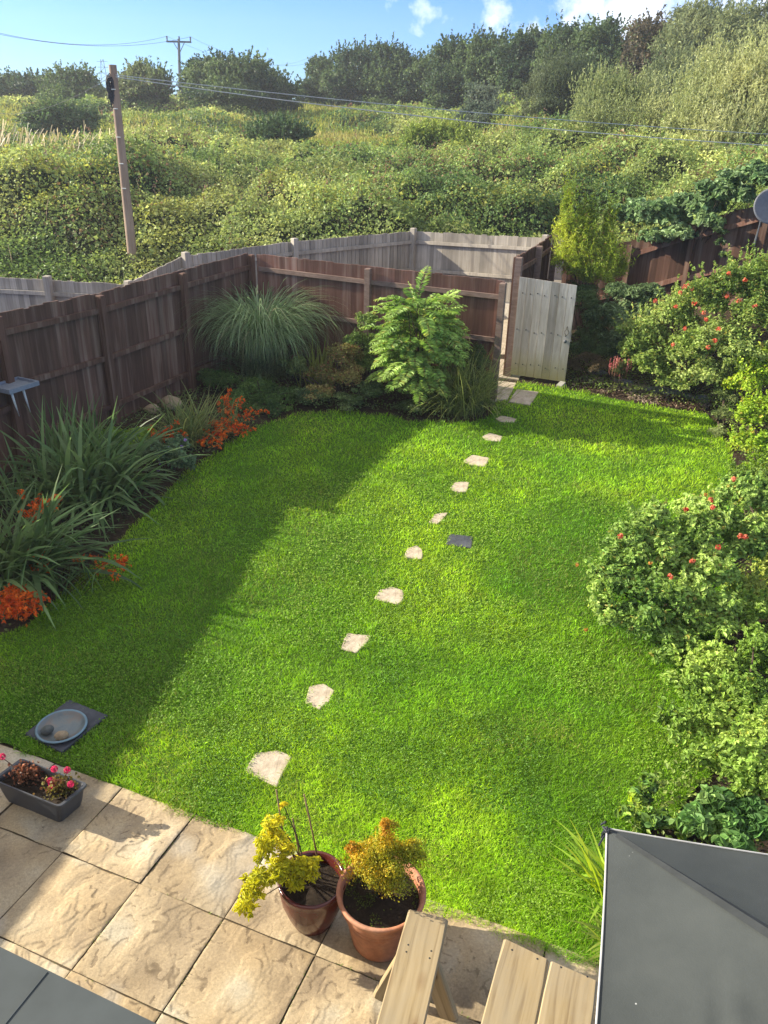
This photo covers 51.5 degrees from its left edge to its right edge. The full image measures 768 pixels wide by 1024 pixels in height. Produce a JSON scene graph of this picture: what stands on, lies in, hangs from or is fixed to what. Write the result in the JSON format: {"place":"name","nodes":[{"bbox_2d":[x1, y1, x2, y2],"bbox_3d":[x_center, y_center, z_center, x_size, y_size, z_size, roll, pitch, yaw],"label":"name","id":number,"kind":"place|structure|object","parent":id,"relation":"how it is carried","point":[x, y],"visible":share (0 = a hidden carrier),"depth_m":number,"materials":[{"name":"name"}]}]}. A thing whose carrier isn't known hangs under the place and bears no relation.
{"place":"outdoors","nodes":[
{"label":"outdoors","id":0,"kind":"place"},
{"bbox_2d":[0,744,599,1023],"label":"patio","id":1,"kind":"structure","parent":0,"point":[147,947],"depth_m":4.59,"materials":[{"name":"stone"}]},
{"bbox_2d":[0,759,86,821],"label":"trough planter","id":2,"kind":"object","parent":1,"relation":"on","point":[60,808],"visible":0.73,"depth_m":5.31,"materials":[{"name":"plastic"}]},
{"bbox_2d":[0,753,47,786],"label":"geranium","id":3,"kind":"object","parent":2,"relation":"in","point":[26,772],"visible":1,"depth_m":5.34,"materials":[{"name":"brown plant"}]},
{"bbox_2d":[33,765,79,799],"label":"geranium","id":4,"kind":"object","parent":2,"relation":"in","point":[58,785],"visible":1,"depth_m":5.25,"materials":[{"name":"green plant"}]},
{"bbox_2d":[277,850,344,935],"bbox_3d":[-0.413,2.231,4.591,0.388,0.352,0.388,2,26,0],"label":"flower pot","id":5,"kind":"object","parent":1,"relation":"on","point":[313,909],"visible":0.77,"depth_m":4.48,"materials":[{"name":"ceramic"}]},
{"bbox_2d":[232,801,322,921],"bbox_3d":[-0.599,1.904,4.372,0.523,0.586,0.292,-8,28,-18],"label":"yellow shrub","id":6,"kind":"object","parent":5,"relation":"on","point":[283,866],"visible":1,"depth_m":4.35,"materials":[{"name":"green plant"}]},
{"bbox_2d":[336,856,425,961],"bbox_3d":[-0.019,2.269,4.493,0.500,0.390,0.500,2,26,0],"label":"flower pot","id":7,"kind":"object","parent":1,"relation":"on","point":[375,942],"visible":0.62,"depth_m":4.38,"materials":[{"name":"ceramic"}]},
{"bbox_2d":[345,871,417,927],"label":"soil","id":8,"kind":"structure","parent":7,"relation":"on","point":[370,895],"depth_m":4.42,"materials":[{"name":"black soil"}]},
{"bbox_2d":[334,817,429,901],"bbox_3d":[-0.013,1.902,4.335,0.499,0.572,0.361,15,29,25],"label":"golden shrub","id":9,"kind":"object","parent":7,"relation":"on","point":[383,849],"visible":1,"depth_m":4.27,"materials":[{"name":"yellow plant"}]},
{"bbox_2d":[373,910,457,1023],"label":"garden bench","id":10,"kind":"object","parent":1,"relation":"on","point":[412,982],"visible":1,"depth_m":3.99,"materials":[{"name":"brown wood"}]},
{"bbox_2d":[481,939,597,1023],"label":"wooden table","id":11,"kind":"object","parent":1,"relation":"on","point":[516,990],"visible":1,"depth_m":3.57,"materials":[{"name":"brown wood"}]},
{"bbox_2d":[595,821,767,1023],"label":"parasol","id":12,"kind":"object","parent":1,"relation":"on","point":[684,936],"visible":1,"depth_m":2.27,"materials":[{"name":"grey fabric"}]},
{"bbox_2d":[0,380,743,969],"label":"lawn","id":13,"kind":"structure","parent":0,"point":[422,621],"depth_m":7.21,"materials":[{"name":"plant"}]},
{"bbox_2d":[25,700,107,753],"bbox_3d":[-2.426,1.636,6.084,0.404,0.050,0.455,14,29,24],"label":"slate slab","id":14,"kind":"object","parent":13,"relation":"on","point":[93,716],"depth_m":6.09,"materials":[{"name":"stone"}]},
{"bbox_2d":[35,709,87,743],"bbox_3d":[-2.429,1.630,6.005,0.373,0.058,0.373,2,26,0],"label":"bird bath","id":15,"kind":"object","parent":14,"relation":"on","point":[72,723],"visible":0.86,"depth_m":6.05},
{"bbox_2d":[445,534,472,547],"bbox_3d":[0.843,0.327,8.800,0.286,0.032,0.274,8,27,12],"label":"drain cover","id":16,"kind":"object","parent":13,"relation":"on","point":[460,540],"visible":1,"depth_m":8.78,"materials":[{"name":"metal"}]},
{"bbox_2d":[0,307,767,853],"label":"ground","id":17,"kind":"structure","parent":0,"point":[366,409],"depth_m":12.10,"materials":[{"name":"soil"}]},
{"bbox_2d":[0,355,19,475],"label":"side fence","id":18,"kind":"object","parent":17,"relation":"on","point":[5,408],"visible":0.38,"depth_m":9.99,"materials":[{"name":"brown wood"}]},
{"bbox_2d":[0,65,49,96],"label":"hedgerow tree","id":19,"kind":"object","parent":17,"relation":"on","point":[10,83],"visible":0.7,"depth_m":63.92,"materials":[{"name":"green plant"}]},
{"bbox_2d":[0,544,50,626],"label":"orange flowers","id":20,"kind":"object","parent":17,"relation":"on","point":[13,600],"visible":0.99,"depth_m":7.23,"materials":[{"name":"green plant"}]},
{"bbox_2d":[1,484,61,572],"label":"orange flowers","id":21,"kind":"object","parent":17,"relation":"on","point":[34,505],"visible":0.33,"depth_m":8.29,"materials":[{"name":"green plant"}]},
{"bbox_2d":[0,434,68,517],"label":"strap leaved plant","id":22,"kind":"object","parent":17,"relation":"on","point":[6,493],"visible":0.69,"depth_m":9.15,"materials":[{"name":"plant"}]},
{"bbox_2d":[11,89,109,136],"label":"bush","id":23,"kind":"object","parent":17,"relation":"on","point":[69,114],"visible":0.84,"depth_m":43.92,"materials":[{"name":"green plant"}]},
{"bbox_2d":[23,388,109,473],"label":"strap leaved plant","id":24,"kind":"object","parent":17,"relation":"on","point":[52,440],"visible":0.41,"depth_m":9.77,"materials":[{"name":"plant"}]},
{"bbox_2d":[28,59,108,100],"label":"hedgerow tree","id":25,"kind":"object","parent":17,"relation":"on","point":[67,81],"visible":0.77,"depth_m":60.06,"materials":[{"name":"green plant"}]},
{"bbox_2d":[0,466,148,628],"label":"strap leaved plant","id":26,"kind":"object","parent":17,"relation":"on","point":[20,543],"visible":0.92,"depth_m":7.75,"materials":[{"name":"plant"}]},
{"bbox_2d":[17,536,131,607],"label":"orange flowers","id":27,"kind":"object","parent":17,"relation":"on","point":[117,560],"visible":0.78,"depth_m":7.69,"materials":[{"name":"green plant"}]},
{"bbox_2d":[0,119,153,155],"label":"reed grass","id":28,"kind":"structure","parent":17,"relation":"on","point":[27,138],"depth_m":32.97,"materials":[{"name":"plant"}]},
{"bbox_2d":[0,947,155,1023],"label":"house extension","id":29,"kind":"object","parent":17,"relation":"on","point":[31,993],"visible":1,"depth_m":1.68,"materials":[{"name":"grey"}]},
{"bbox_2d":[0,395,202,545],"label":"strap leaved plant","id":30,"kind":"object","parent":17,"relation":"on","point":[103,472],"visible":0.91,"depth_m":9.22,"materials":[{"name":"plant"}]},
{"bbox_2d":[106,65,137,266],"bbox_3d":[-6.375,-8.071,19.507,0.248,5.044,0.269,11,28,18],"label":"telegraph pole","id":31,"kind":"object","parent":17,"relation":"on","point":[112,86],"visible":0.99,"depth_m":19.21,"materials":[{"name":"brown wood"}]},
{"bbox_2d":[117,75,763,133],"bbox_3d":[2.356,-10.165,20.006,17.401,0.920,0.017,-3,27,-9],"label":"overhead wire","id":32,"kind":"object","parent":31,"relation":"attached to","point":[430,108],"visible":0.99,"depth_m":19.82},
{"bbox_2d":[117,77,767,145],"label":"overhead wire","id":33,"kind":"object","parent":31,"relation":"attached to","point":[443,118],"visible":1,"depth_m":18.34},
{"bbox_2d":[91,426,156,450],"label":"lime shrub","id":34,"kind":"object","parent":17,"relation":"on","point":[142,433],"visible":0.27,"depth_m":10.65,"materials":[{"name":"green plant"}]},
{"bbox_2d":[0,253,255,466],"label":"side fence","id":35,"kind":"object","parent":17,"relation":"on","point":[127,345],"visible":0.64,"depth_m":11.50,"materials":[{"name":"brown wood"}]},
{"bbox_2d":[0,376,39,414],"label":"bird table","id":36,"kind":"object","parent":35,"relation":"attached to","point":[19,384],"visible":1,"depth_m":9.73,"materials":[{"name":"wood"}]},
{"bbox_2d":[105,55,176,109],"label":"hedgerow tree","id":37,"kind":"object","parent":17,"relation":"on","point":[135,90],"visible":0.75,"depth_m":56.76,"materials":[{"name":"green plant"}]},
{"bbox_2d":[121,419,189,467],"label":"orange flowers","id":38,"kind":"object","parent":17,"relation":"on","point":[169,436],"visible":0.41,"depth_m":10.47,"materials":[{"name":"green plant"}]},
{"bbox_2d":[143,434,196,470],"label":"hardy geranium","id":39,"kind":"object","parent":17,"relation":"on","point":[175,441],"visible":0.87,"depth_m":10.01,"materials":[{"name":"green plant"}]},
{"bbox_2d":[135,377,236,450],"bbox_3d":[-2.690,-1.308,10.784,1.724,0.903,1.748,-11,29,-23],"label":"strap leaved plant","id":40,"kind":"object","parent":17,"relation":"on","point":[188,422],"visible":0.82,"depth_m":10.93,"materials":[{"name":"plant"}]},
{"bbox_2d":[176,45,285,115],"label":"hedgerow tree","id":41,"kind":"object","parent":17,"relation":"on","point":[232,71],"visible":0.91,"depth_m":55.67,"materials":[{"name":"green plant"}]},
{"bbox_2d":[196,388,269,448],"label":"orange flowers","id":42,"kind":"object","parent":17,"relation":"on","point":[233,423],"visible":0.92,"depth_m":11.32,"materials":[{"name":"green plant"}]},
{"bbox_2d":[0,367,490,630],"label":"ground cover","id":43,"kind":"object","parent":17,"relation":"on","point":[99,533],"visible":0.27,"depth_m":11.53,"materials":[{"name":"soil"}]},
{"bbox_2d":[196,367,299,417],"bbox_3d":[-2.236,-1.983,12.636,2.064,0.468,1.384,9,27,15],"label":"evergreen","id":44,"kind":"object","parent":17,"relation":"on","point":[272,398],"visible":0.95,"depth_m":12.44,"materials":[{"name":"green plant"}]},
{"bbox_2d":[177,276,347,386],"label":"drooping grass","id":45,"kind":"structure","parent":17,"relation":"on","point":[263,337],"depth_m":13.11,"materials":[{"name":"plant"}]},
{"bbox_2d":[246,751,290,786],"bbox_3d":[-0.841,1.849,5.769,0.285,0.035,0.336,9,27,14],"label":"stepping stone","id":46,"kind":"object","parent":17,"relation":"on","point":[269,764],"visible":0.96,"depth_m":5.76,"materials":[{"name":"stone"}]},
{"bbox_2d":[231,108,318,148],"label":"bush","id":47,"kind":"object","parent":17,"relation":"on","point":[280,125],"visible":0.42,"depth_m":37.19,"materials":[{"name":"green plant"}]},
{"bbox_2d":[267,59,303,111],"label":"hedgerow tree","id":48,"kind":"object","parent":17,"relation":"on","point":[286,87],"visible":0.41,"depth_m":59.25,"materials":[{"name":"green plant"}]},
{"bbox_2d":[0,228,596,316],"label":"grey fence","id":49,"kind":"object","parent":17,"relation":"on","point":[484,256],"visible":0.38,"depth_m":18.16,"materials":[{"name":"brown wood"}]},
{"bbox_2d":[291,50,334,108],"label":"hedgerow tree","id":50,"kind":"object","parent":17,"relation":"on","point":[315,65],"visible":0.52,"depth_m":67.02,"materials":[{"name":"green plant"}]},
{"bbox_2d":[290,330,338,387],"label":"strap leaved plant","id":51,"kind":"object","parent":17,"relation":"on","point":[314,361],"visible":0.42,"depth_m":13.03,"materials":[{"name":"plant"}]},
{"bbox_2d":[305,684,333,709],"bbox_3d":[-0.519,1.503,6.455,0.231,0.035,0.318,2,26,0],"label":"stepping stone","id":52,"kind":"object","parent":17,"relation":"on","point":[318,694],"visible":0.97,"depth_m":6.45,"materials":[{"name":"stone"}]},
{"bbox_2d":[277,355,386,411],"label":"shady shrub","id":53,"kind":"object","parent":17,"relation":"on","point":[372,389],"visible":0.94,"depth_m":12.39,"materials":[{"name":"green plant"}]},
{"bbox_2d":[301,342,365,401],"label":"bronze shrub","id":54,"kind":"object","parent":17,"relation":"on","point":[345,353],"visible":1,"depth_m":12.51,"materials":[{"name":"green plant"}]},
{"bbox_2d":[315,34,378,106],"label":"hedgerow tree","id":55,"kind":"object","parent":17,"relation":"on","point":[339,83],"visible":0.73,"depth_m":65.20,"materials":[{"name":"green plant"}]},
{"bbox_2d":[341,633,369,652],"bbox_3d":[-0.254,1.175,7.101,0.224,0.035,0.288,7,27,11],"label":"stepping stone","id":56,"kind":"object","parent":17,"relation":"on","point":[352,642],"visible":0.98,"depth_m":7.09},
{"bbox_2d":[340,311,384,383],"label":"box bush","id":57,"kind":"object","parent":17,"relation":"on","point":[358,337],"visible":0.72,"depth_m":12.82,"materials":[{"name":"green plant"}]},
{"bbox_2d":[257,254,506,400],"bbox_3d":[-0.205,-3.086,13.379,4.502,2.032,0.174,12,28,21],"label":"back fence","id":58,"kind":"object","parent":17,"relation":"on","point":[357,288],"visible":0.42,"depth_m":13.24,"materials":[{"name":"brown wood"}]},
{"bbox_2d":[0,88,767,283],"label":"brambles","id":59,"kind":"object","parent":17,"relation":"on","point":[205,180],"visible":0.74,"depth_m":22.61,"materials":[{"name":"green plant"}]},
{"bbox_2d":[354,32,418,106],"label":"hedgerow tree","id":60,"kind":"object","parent":17,"relation":"on","point":[387,62],"visible":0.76,"depth_m":63.83,"materials":[{"name":"green plant"}]},
{"bbox_2d":[375,587,403,604],"bbox_3d":[0.070,0.822,7.802,0.276,0.035,0.290,10,28,18],"label":"stepping stone","id":61,"kind":"object","parent":17,"relation":"on","point":[393,595],"visible":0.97,"depth_m":7.77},
{"bbox_2d":[388,44,433,105],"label":"hedgerow tree","id":62,"kind":"object","parent":17,"relation":"on","point":[414,78],"visible":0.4,"depth_m":62.68,"materials":[{"name":"green plant"}]},
{"bbox_2d":[360,266,472,404],"bbox_3d":[0.543,-2.645,12.265,1.850,2.096,1.752,2,26,0],"label":"fern leaved bush","id":63,"kind":"object","parent":17,"relation":"on","point":[422,316],"visible":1,"depth_m":11.93,"materials":[{"name":"green plant"}]},
{"bbox_2d":[396,112,488,151],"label":"sapling clump","id":64,"kind":"object","parent":17,"relation":"on","point":[457,133],"visible":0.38,"depth_m":31.95,"materials":[{"name":"green plant"}]},
{"bbox_2d":[390,342,496,416],"bbox_3d":[0.940,-2.072,12.332,1.674,1.044,1.231,2,26,0],"label":"dark bed bush","id":65,"kind":"object","parent":17,"relation":"on","point":[407,405],"visible":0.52,"depth_m":12.25,"materials":[{"name":"green plant"}]},
{"bbox_2d":[420,29,470,108],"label":"hedgerow tree","id":66,"kind":"object","parent":17,"relation":"on","point":[440,83],"visible":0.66,"depth_m":59.46,"materials":[{"name":"green plant"}]},
{"bbox_2d":[368,335,547,421],"bbox_3d":[1.195,-2.161,12.268,2.532,1.267,2.838,17,30,28],"label":"grassy clump","id":67,"kind":"object","parent":17,"relation":"on","point":[461,401],"visible":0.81,"depth_m":12.12,"materials":[{"name":"plant"}]},
{"bbox_2d":[464,455,488,466],"bbox_3d":[1.256,-0.684,10.773,0.320,0.035,0.350,12,28,20],"label":"stepping stone","id":68,"kind":"object","parent":17,"relation":"on","point":[478,461],"visible":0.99,"depth_m":10.75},
{"bbox_2d":[444,23,512,101],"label":"hedgerow tree","id":69,"kind":"object","parent":17,"relation":"on","point":[479,66],"visible":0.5,"depth_m":57.09,"materials":[{"name":"green plant"}]},
{"bbox_2d":[449,78,516,129],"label":"shrub","id":70,"kind":"object","parent":17,"relation":"on","point":[482,99],"visible":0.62,"depth_m":46.14,"materials":[{"name":"green plant"}]},
{"bbox_2d":[487,23,554,100],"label":"hedgerow tree","id":71,"kind":"object","parent":17,"relation":"on","point":[517,52],"visible":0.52,"depth_m":54.16,"materials":[{"name":"green plant"}]},
{"bbox_2d":[508,389,538,405],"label":"paving slab","id":72,"kind":"structure","parent":17,"relation":"on","point":[522,398],"depth_m":13.08,"materials":[{"name":"stone"}]},
{"bbox_2d":[503,235,557,376],"bbox_3d":[2.860,-4.021,15.264,0.175,2.136,3.709,11,28,18],"label":"passage fence","id":73,"kind":"object","parent":17,"relation":"on","point":[532,262],"visible":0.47,"depth_m":14.13,"materials":[{"name":"brown wood"}]},
{"bbox_2d":[510,277,576,381],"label":"garden gate","id":74,"kind":"structure","parent":73,"relation":"attached to","point":[536,349],"depth_m":13.51,"materials":[{"name":"grey wood"}]},
{"bbox_2d":[526,9,583,100],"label":"hedgerow tree","id":75,"kind":"object","parent":17,"relation":"on","point":[559,35],"visible":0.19,"depth_m":51.72,"materials":[{"name":"green plant"}]},
{"bbox_2d":[512,37,598,120],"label":"shrub","id":76,"kind":"object","parent":17,"relation":"on","point":[550,87],"visible":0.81,"depth_m":40.26,"materials":[{"name":"green plant"}]},
{"bbox_2d":[540,816,605,923],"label":"strap leaved plant","id":77,"kind":"object","parent":17,"relation":"on","point":[592,868],"visible":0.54,"depth_m":4.88,"materials":[{"name":"plant"}]},
{"bbox_2d":[568,889,602,962],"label":"strap leaved plant","id":78,"kind":"object","parent":17,"relation":"on","point":[593,934],"visible":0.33,"depth_m":4.59,"materials":[{"name":"plant"}]},
{"bbox_2d":[567,351,612,381],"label":"brown heather","id":79,"kind":"object","parent":17,"relation":"on","point":[586,357],"visible":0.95,"depth_m":13.70,"materials":[{"name":"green plant"}]},
{"bbox_2d":[566,280,618,366],"bbox_3d":[3.737,-3.407,14.575,1.145,1.478,1.842,2,26,0],"label":"dark evergreen","id":80,"kind":"object","parent":17,"relation":"on","point":[590,301],"visible":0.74,"depth_m":14.36,"materials":[{"name":"green plant"}]},
{"bbox_2d":[550,168,638,336],"bbox_3d":[3.887,-4.639,14.956,1.669,3.331,1.308,2,26,0],"label":"golden conifer","id":81,"kind":"object","parent":17,"relation":"on","point":[577,251],"visible":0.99,"depth_m":14.75,"materials":[{"name":"green plant"}]},
{"bbox_2d":[568,10,639,88],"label":"hedgerow tree","id":82,"kind":"object","parent":17,"relation":"on","point":[604,40],"visible":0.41,"depth_m":48.83,"materials":[{"name":"green plant"}]},
{"bbox_2d":[556,54,675,139],"bbox_3d":[9.352,-15.988,31.699,4.921,4.052,6.257,2,26,0],"label":"willow shrub","id":83,"kind":"object","parent":17,"relation":"on","point":[615,101],"visible":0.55,"depth_m":31.12,"materials":[{"name":"green plant"}]},
{"bbox_2d":[608,356,631,392],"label":"pink heather","id":84,"kind":"object","parent":17,"relation":"on","point":[620,365],"visible":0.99,"depth_m":13.21,"materials":[{"name":"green plant"}]},
{"bbox_2d":[572,370,714,410],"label":"bark chips","id":85,"kind":"object","parent":17,"relation":"on","point":[675,404],"visible":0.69,"depth_m":13.34,"materials":[{"name":"brown wood"}]},
{"bbox_2d":[612,4,675,90],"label":"hedgerow tree","id":86,"kind":"object","parent":17,"relation":"on","point":[641,33],"visible":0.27,"depth_m":46.20,"materials":[{"name":"green plant"}]},
{"bbox_2d":[614,771,677,829],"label":"lime leaf plant","id":87,"kind":"object","parent":17,"relation":"on","point":[652,818],"visible":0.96,"depth_m":5.29,"materials":[{"name":"green plant"}]},
{"bbox_2d":[545,311,767,852],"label":"border ground cover","id":88,"kind":"object","parent":17,"relation":"on","point":[664,781],"visible":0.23,"depth_m":11.41,"materials":[{"name":"soil"}]},
{"bbox_2d":[580,281,666,371],"bbox_3d":[4.272,-3.293,14.244,1.335,1.591,1.360,-16,31,-32],"label":"narrow leaved bush","id":89,"kind":"object","parent":88,"relation":"on","point":[642,294],"visible":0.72,"depth_m":13.93,"materials":[{"name":"green plant"}]},
{"bbox_2d":[561,207,767,328],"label":"hillside fence","id":90,"kind":"object","parent":17,"relation":"on","point":[655,262],"visible":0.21,"depth_m":15.77,"materials":[{"name":"brown wood"}]},
{"bbox_2d":[753,189,767,245],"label":"satellite dish","id":91,"kind":"object","parent":90,"relation":"attached to","point":[760,207],"visible":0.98,"depth_m":13.99,"materials":[{"name":"paint"}]},
{"bbox_2d":[576,471,767,664],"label":"rose bush","id":92,"kind":"object","parent":17,"relation":"on","point":[686,547],"visible":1,"depth_m":7.18,"materials":[{"name":"green plant"}]},
{"bbox_2d":[634,36,710,115],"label":"willow shrub","id":93,"kind":"object","parent":17,"relation":"on","point":[661,67],"visible":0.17,"depth_m":35.80,"materials":[{"name":"green plant"}]},
{"bbox_2d":[604,159,767,252],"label":"overhanging bramble","id":94,"kind":"object","parent":17,"relation":"on","point":[705,207],"visible":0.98,"depth_m":15.20,"materials":[{"name":"green plant"}]},
{"bbox_2d":[712,225,728,257],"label":"trailing shoot","id":95,"kind":"object","parent":94,"relation":"hanging from","point":[720,230],"visible":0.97,"depth_m":14.92,"materials":[{"name":"green plant"}]},
{"bbox_2d":[611,239,767,395],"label":"flowering hedge","id":96,"kind":"object","parent":17,"relation":"on","point":[698,343],"visible":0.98,"depth_m":12.70,"materials":[{"name":"green plant"}]},
{"bbox_2d":[635,0,749,84],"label":"hedgerow tree","id":97,"kind":"object","parent":17,"relation":"on","point":[687,21],"visible":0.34,"depth_m":43.61,"materials":[{"name":"green plant"}]},
{"bbox_2d":[651,581,767,798],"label":"border bush","id":98,"kind":"object","parent":17,"relation":"on","point":[737,694],"visible":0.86,"depth_m":5.94,"materials":[{"name":"green plant"}]},
{"bbox_2d":[652,20,767,158],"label":"willow shrub","id":99,"kind":"object","parent":17,"relation":"on","point":[735,94],"visible":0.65,"depth_m":26.84,"materials":[{"name":"green plant"}]},
{"bbox_2d":[669,784,767,851],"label":"broad leaved plant","id":100,"kind":"object","parent":17,"relation":"on","point":[726,817],"visible":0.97,"depth_m":5.00,"materials":[{"name":"green plant"}]},
{"bbox_2d":[706,355,739,437],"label":"wispy shrub","id":101,"kind":"object","parent":17,"relation":"on","point":[728,394],"visible":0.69,"depth_m":12.30,"materials":[{"name":"green plant"}]},
{"bbox_2d":[706,0,767,99],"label":"hedgerow tree","id":102,"kind":"object","parent":17,"relation":"on","point":[737,21],"visible":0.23,"depth_m":40.88,"materials":[{"name":"green plant"}]},
{"bbox_2d":[720,458,767,617],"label":"backing shrub","id":103,"kind":"object","parent":17,"relation":"on","point":[749,581],"visible":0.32,"depth_m":7.80,"materials":[{"name":"green plant"}]},
{"bbox_2d":[721,342,767,473],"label":"lime border shrub","id":104,"kind":"object","parent":17,"relation":"on","point":[752,409],"visible":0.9,"depth_m":11.58,"materials":[{"name":"green plant"}]},
{"bbox_2d":[0,0,767,98],"label":"sky","id":105,"kind":"structure","parent":0,"point":[292,31],"materials":[{"name":"blue"}]},
{"bbox_2d":[499,318,527,379],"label":"alley path","id":106,"kind":"structure","parent":0,"point":[504,334],"depth_m":15.77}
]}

